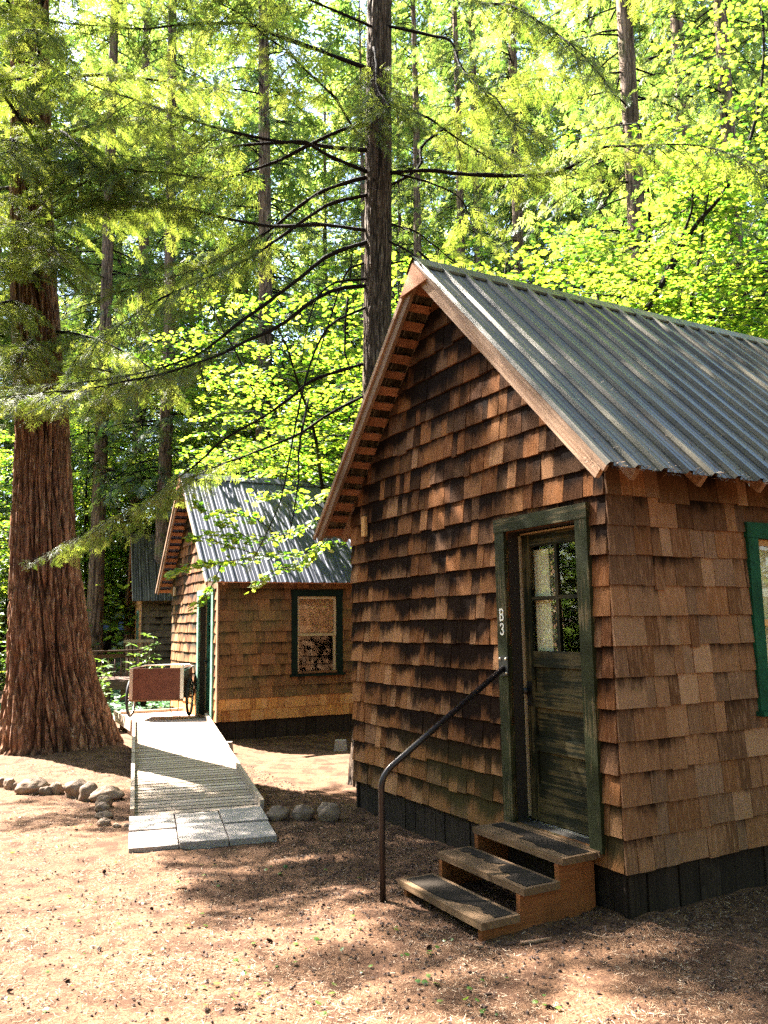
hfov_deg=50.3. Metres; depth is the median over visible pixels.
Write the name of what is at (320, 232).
conifer
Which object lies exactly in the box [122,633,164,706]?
rhododendron
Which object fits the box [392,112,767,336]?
vine maple
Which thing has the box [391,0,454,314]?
conifer
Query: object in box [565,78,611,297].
conifer
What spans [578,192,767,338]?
vine maple
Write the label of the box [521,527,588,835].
door
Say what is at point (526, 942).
fallen stick
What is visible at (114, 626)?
undergrowth
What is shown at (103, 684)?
rhododendron
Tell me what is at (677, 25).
conifer
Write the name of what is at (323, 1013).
fallen leaves
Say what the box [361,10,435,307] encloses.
conifer
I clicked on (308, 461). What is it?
vine maple
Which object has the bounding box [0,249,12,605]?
conifer
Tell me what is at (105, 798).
river rock
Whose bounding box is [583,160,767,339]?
vine maple
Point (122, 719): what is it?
wooden deck
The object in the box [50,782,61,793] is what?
river rock
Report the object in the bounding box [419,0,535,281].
conifer
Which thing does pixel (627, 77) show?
conifer
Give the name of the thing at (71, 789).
river rock
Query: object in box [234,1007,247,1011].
fir cone
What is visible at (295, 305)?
vine maple
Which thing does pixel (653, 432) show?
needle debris
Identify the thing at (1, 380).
conifer
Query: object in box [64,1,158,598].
conifer
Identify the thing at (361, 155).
conifer
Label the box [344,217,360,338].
conifer
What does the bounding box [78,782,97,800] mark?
river rock
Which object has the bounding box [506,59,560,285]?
conifer
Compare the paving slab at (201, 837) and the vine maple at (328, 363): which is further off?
the vine maple at (328, 363)
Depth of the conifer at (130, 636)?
31.40 m
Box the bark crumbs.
[0,761,767,1023]
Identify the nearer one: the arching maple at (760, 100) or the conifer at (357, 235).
the arching maple at (760, 100)
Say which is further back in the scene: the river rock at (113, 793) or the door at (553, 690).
the river rock at (113, 793)
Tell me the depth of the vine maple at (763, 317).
14.92 m
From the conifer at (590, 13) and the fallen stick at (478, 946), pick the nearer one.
the fallen stick at (478, 946)
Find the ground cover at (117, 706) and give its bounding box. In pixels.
[0,690,171,714]
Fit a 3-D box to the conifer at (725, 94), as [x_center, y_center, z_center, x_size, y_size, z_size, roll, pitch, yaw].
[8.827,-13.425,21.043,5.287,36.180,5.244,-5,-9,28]
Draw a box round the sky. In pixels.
[0,0,767,570]
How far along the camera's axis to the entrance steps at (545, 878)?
5.18 m
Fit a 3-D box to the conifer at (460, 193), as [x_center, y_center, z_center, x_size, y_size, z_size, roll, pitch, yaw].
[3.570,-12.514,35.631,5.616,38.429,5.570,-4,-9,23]
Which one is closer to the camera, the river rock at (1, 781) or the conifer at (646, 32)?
the river rock at (1, 781)
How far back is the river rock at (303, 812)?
7.75 m
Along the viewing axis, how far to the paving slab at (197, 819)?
7.61 m
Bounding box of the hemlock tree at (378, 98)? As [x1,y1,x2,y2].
[0,0,767,786]
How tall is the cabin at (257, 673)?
5.109 m
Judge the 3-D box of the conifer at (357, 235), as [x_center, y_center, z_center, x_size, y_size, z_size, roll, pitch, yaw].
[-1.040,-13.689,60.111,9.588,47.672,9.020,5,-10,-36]
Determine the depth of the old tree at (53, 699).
12.15 m
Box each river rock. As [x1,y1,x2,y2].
[0,778,4,786]
[3,778,15,789]
[14,776,50,794]
[39,786,51,795]
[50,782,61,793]
[63,778,86,797]
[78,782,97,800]
[88,785,124,801]
[95,795,112,805]
[95,801,109,812]
[95,811,113,818]
[97,817,110,826]
[112,823,121,827]
[266,805,289,821]
[291,804,315,820]
[317,802,341,821]
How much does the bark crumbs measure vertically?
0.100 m
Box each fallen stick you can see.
[474,944,483,947]
[520,937,551,944]
[583,932,636,937]
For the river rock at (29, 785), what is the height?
0.210 m
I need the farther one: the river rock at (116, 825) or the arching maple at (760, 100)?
the arching maple at (760, 100)
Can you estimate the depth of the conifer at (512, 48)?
32.92 m
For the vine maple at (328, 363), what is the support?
on the ground at (316, 764)
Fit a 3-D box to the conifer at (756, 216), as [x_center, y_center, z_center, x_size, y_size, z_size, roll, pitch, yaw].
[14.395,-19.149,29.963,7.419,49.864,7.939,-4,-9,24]
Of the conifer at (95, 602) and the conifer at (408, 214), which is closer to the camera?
the conifer at (95, 602)
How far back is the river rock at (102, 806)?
8.21 m
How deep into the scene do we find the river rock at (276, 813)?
7.71 m
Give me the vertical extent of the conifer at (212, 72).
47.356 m
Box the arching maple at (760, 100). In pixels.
[585,0,767,321]
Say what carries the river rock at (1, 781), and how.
on the ground at (316, 764)
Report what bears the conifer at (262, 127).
on the ground at (316, 764)
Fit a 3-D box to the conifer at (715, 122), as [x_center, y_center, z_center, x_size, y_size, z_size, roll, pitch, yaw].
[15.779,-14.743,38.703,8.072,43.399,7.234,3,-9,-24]
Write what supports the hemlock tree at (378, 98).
on the ground at (316, 764)
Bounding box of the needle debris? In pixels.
[459,293,767,483]
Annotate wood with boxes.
[0,0,767,658]
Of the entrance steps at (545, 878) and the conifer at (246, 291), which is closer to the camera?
the entrance steps at (545, 878)
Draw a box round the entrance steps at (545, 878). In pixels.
[398,822,596,941]
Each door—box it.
[203,597,210,710]
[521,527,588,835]
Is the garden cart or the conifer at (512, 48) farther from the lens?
the conifer at (512, 48)
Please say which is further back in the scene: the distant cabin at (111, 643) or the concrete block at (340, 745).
the distant cabin at (111, 643)
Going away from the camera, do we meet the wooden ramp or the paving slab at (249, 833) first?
the paving slab at (249, 833)
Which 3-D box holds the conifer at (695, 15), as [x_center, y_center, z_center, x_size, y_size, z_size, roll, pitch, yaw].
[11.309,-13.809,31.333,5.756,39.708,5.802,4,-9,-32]
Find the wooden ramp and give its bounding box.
[130,713,263,816]
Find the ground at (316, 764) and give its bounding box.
[0,660,767,1023]
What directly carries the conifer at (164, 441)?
on the ground at (316, 764)
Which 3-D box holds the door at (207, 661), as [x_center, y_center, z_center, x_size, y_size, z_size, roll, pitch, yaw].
[-3.066,2.550,14.591,0.098,2.090,0.875,3,-9,-26]
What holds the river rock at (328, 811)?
on the ground at (316, 764)
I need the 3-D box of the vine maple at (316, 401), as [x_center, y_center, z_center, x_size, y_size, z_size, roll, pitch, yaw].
[-1.442,0.046,18.492,7.638,8.786,8.531,3,-9,-29]
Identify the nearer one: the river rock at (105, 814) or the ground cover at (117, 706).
the river rock at (105, 814)
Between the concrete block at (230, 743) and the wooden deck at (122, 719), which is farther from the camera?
the wooden deck at (122, 719)
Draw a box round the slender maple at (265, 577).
[164,486,333,614]
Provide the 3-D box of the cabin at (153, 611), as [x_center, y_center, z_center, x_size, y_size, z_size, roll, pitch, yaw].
[-5.912,3.393,27.014,4.846,5.281,4.406,2,-8,-20]
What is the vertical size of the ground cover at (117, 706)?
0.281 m
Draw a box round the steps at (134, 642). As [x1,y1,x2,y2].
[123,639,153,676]
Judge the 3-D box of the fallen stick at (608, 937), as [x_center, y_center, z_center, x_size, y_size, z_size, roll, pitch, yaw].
[1.311,2.458,4.748,0.311,0.013,0.066,-3,-8,14]
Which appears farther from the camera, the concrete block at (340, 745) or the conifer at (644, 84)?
the conifer at (644, 84)
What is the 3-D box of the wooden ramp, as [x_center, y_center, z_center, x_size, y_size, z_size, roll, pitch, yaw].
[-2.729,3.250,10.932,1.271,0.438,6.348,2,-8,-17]
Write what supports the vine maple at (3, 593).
on the ground at (316, 764)
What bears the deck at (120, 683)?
on the ground at (316, 764)
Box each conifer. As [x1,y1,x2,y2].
[0,1,13,621]
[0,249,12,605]
[1,59,73,528]
[53,0,191,676]
[56,27,107,587]
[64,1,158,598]
[64,70,129,590]
[68,0,215,675]
[71,0,250,563]
[115,0,236,591]
[154,0,363,593]
[212,91,258,470]
[289,44,356,482]
[319,0,366,439]
[333,26,394,411]
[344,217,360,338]
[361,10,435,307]
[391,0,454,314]
[392,140,434,290]
[402,0,501,272]
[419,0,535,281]
[445,0,586,293]
[467,0,582,293]
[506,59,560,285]
[514,0,766,327]
[543,0,639,307]
[543,64,594,293]
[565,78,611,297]
[575,0,767,325]
[588,4,681,300]
[612,6,675,308]
[630,0,767,331]
[636,0,764,323]
[661,0,767,317]
[696,1,767,294]
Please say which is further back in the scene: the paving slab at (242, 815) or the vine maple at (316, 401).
the vine maple at (316, 401)
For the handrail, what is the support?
attached to the cabin at (483, 510)
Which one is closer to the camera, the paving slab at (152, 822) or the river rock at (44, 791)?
the paving slab at (152, 822)
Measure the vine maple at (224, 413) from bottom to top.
11.182 m
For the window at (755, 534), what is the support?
in the cabin at (483, 510)
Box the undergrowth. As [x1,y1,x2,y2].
[0,581,137,677]
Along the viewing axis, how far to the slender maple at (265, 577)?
10.74 m
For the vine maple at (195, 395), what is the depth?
22.65 m
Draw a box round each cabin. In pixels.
[103,601,124,660]
[126,534,172,668]
[155,473,353,738]
[313,256,767,919]
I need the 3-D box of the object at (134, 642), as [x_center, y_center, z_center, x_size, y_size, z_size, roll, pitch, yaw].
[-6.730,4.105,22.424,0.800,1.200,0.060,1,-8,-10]
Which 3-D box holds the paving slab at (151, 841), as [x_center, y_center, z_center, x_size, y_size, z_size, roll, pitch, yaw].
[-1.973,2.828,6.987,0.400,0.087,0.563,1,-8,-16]
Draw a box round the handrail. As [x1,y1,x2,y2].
[378,656,508,902]
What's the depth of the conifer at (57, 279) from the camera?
62.33 m
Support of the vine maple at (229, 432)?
on the ground at (316, 764)
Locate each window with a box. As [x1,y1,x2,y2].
[290,590,345,676]
[743,522,767,716]
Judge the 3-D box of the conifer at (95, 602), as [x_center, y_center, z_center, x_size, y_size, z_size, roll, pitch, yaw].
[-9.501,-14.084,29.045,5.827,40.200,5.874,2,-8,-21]
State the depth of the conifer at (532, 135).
46.17 m
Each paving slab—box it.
[129,814,175,831]
[129,829,178,852]
[175,811,222,827]
[177,824,227,849]
[219,806,267,825]
[224,821,276,845]
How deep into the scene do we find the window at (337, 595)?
14.74 m
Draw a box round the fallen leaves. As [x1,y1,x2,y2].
[5,816,561,1016]
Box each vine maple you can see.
[0,353,250,659]
[0,429,92,664]
[61,319,307,627]
[123,314,362,519]
[132,254,395,477]
[140,288,362,643]
[164,324,361,481]
[175,293,362,656]
[249,265,563,478]
[313,234,745,567]
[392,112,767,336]
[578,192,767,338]
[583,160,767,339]
[640,242,767,336]
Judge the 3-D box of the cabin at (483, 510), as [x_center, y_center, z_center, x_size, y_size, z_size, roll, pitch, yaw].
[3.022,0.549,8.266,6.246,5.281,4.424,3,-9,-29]
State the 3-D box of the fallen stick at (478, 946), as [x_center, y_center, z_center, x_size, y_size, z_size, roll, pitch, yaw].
[0.539,2.464,4.643,0.054,0.018,0.017,-3,-8,16]
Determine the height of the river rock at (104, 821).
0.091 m
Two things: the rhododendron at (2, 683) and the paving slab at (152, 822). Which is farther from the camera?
the rhododendron at (2, 683)
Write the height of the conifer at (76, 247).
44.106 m
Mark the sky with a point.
(241, 60)
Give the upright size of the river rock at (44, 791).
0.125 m
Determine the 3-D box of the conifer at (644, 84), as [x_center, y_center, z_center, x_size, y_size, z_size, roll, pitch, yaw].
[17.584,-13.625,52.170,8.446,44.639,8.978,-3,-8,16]
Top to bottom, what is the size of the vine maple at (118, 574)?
11.981 m
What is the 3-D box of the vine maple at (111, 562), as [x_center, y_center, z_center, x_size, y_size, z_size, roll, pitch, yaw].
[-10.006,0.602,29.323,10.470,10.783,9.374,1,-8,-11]
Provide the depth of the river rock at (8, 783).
9.34 m
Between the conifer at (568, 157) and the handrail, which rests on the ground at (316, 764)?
the conifer at (568, 157)
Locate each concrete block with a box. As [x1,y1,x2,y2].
[226,741,233,752]
[334,739,347,750]
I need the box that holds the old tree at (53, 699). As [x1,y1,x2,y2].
[0,0,268,756]
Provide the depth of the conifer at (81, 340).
62.20 m
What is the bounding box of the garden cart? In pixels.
[125,664,193,716]
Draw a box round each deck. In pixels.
[92,650,141,705]
[113,708,200,735]
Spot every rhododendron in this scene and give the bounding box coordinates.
[0,613,7,694]
[96,659,116,704]
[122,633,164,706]
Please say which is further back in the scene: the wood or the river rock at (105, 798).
the wood

